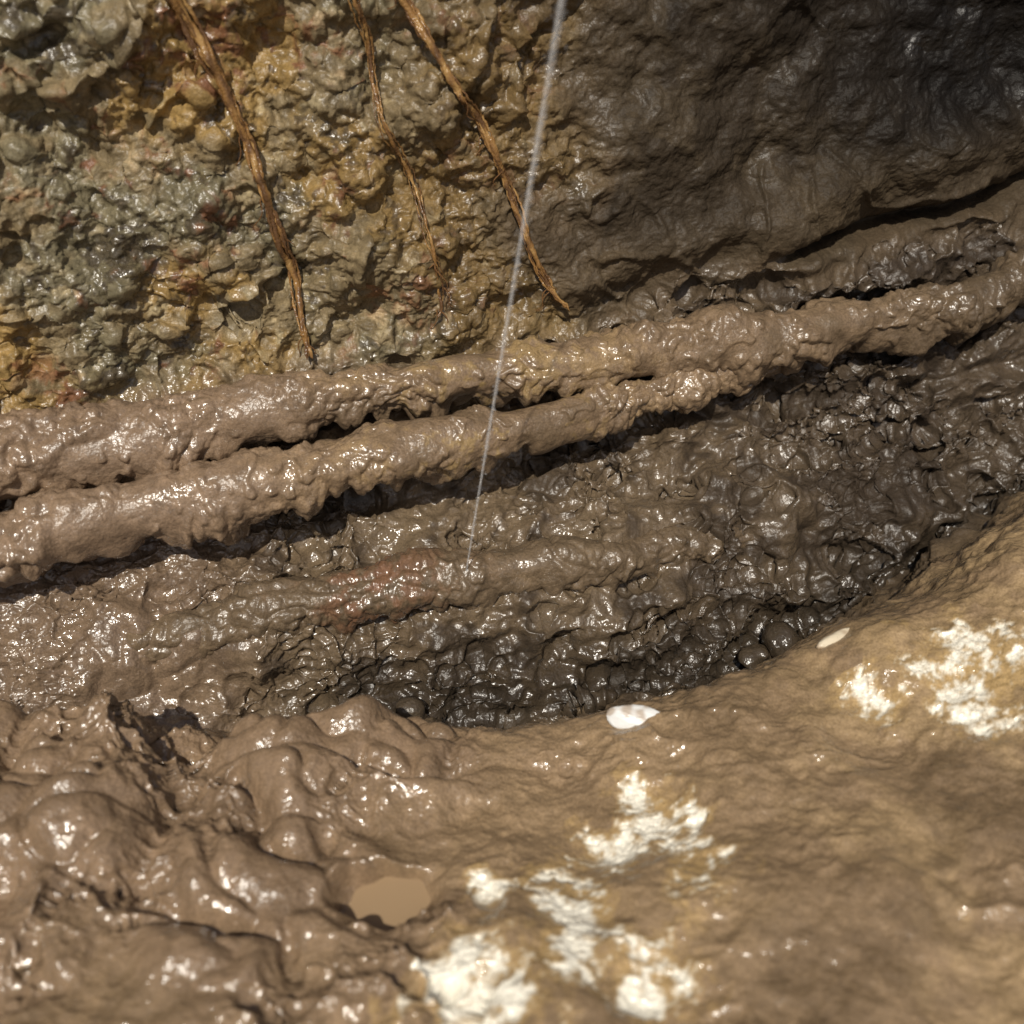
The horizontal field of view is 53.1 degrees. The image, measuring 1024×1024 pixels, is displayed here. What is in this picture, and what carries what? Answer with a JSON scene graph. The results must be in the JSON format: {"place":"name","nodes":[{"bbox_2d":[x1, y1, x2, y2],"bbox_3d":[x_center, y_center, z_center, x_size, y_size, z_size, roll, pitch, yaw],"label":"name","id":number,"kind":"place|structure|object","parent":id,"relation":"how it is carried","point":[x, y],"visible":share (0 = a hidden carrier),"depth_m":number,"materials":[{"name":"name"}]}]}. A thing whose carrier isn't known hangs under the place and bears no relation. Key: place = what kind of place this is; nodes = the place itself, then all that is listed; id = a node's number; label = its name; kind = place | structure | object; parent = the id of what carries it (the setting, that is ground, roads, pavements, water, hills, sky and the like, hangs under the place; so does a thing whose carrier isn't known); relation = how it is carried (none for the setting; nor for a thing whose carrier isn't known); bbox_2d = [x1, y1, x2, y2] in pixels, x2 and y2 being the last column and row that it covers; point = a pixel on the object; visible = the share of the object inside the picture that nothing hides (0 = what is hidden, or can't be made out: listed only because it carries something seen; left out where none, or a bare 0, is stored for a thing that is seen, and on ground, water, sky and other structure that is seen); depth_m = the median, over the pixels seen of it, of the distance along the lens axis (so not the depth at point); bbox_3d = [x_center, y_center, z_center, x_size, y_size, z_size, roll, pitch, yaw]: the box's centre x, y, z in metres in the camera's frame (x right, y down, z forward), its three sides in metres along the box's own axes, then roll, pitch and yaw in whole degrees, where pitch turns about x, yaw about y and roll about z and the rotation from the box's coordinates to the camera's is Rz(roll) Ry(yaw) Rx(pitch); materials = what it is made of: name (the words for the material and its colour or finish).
{"place":"outdoors","nodes":[
{"label":"outdoors","id":0,"kind":"place"},
{"bbox_2d":[0,0,1023,1023],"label":"ground","id":1,"kind":"structure","parent":0,"point":[768,813],"depth_m":1.14,"materials":[{"name":"brown soil"}]},
{"bbox_2d":[166,0,315,359],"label":"hanging root","id":2,"kind":"object","parent":1,"relation":"on","point":[193,34],"visible":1,"depth_m":1.11,"materials":[{"name":"brown plant"}]},
{"bbox_2d":[343,877,430,931],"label":"puddle","id":3,"kind":"object","parent":1,"relation":"on","point":[386,904],"visible":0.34,"depth_m":0.91,"materials":[{"name":"brown liquid"}]},
{"bbox_2d":[348,0,462,344],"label":"hanging root","id":4,"kind":"object","parent":1,"relation":"on","point":[369,50],"visible":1,"depth_m":1.14,"materials":[{"name":"brown plant"}]},
{"bbox_2d":[0,348,854,587],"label":"mud covered pipe","id":5,"kind":"object","parent":1,"relation":"on","point":[232,498],"visible":0.8,"depth_m":1.18,"materials":[{"name":"brown soil"}]},
{"bbox_2d":[125,524,754,663],"bbox_3d":[0.260,0.028,1.379,1.794,0.174,0.134,-13,46,-13],"label":"leaking pipe","id":6,"kind":"object","parent":1,"relation":"on","point":[395,588],"visible":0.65,"depth_m":1.23,"materials":[{"name":"brown soil"}]},
{"bbox_2d":[387,0,569,310],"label":"hanging root","id":7,"kind":"object","parent":1,"relation":"on","point":[418,23],"visible":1,"depth_m":1.17,"materials":[{"name":"brown plant"}]},
{"bbox_2d":[0,249,1023,501],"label":"mud covered pipe","id":8,"kind":"object","parent":1,"relation":"on","point":[78,445],"visible":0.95,"depth_m":1.25,"materials":[{"name":"brown soil"}]},
{"bbox_2d":[606,704,658,728],"bbox_3d":[0.130,0.216,1.064,0.063,0.020,0.029,0,45,0],"label":"white stone","id":9,"kind":"object","parent":1,"relation":"on","point":[622,717],"visible":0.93,"depth_m":1.06,"materials":[{"name":"white stone"}]},
{"bbox_2d":[816,628,848,648],"bbox_3d":[0.354,0.139,1.122,0.052,0.012,0.015,-23,49,-21],"label":"white stone","id":10,"kind":"object","parent":1,"relation":"on","point":[833,637],"visible":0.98,"depth_m":1.12,"materials":[{"name":"white stone"}]}
]}

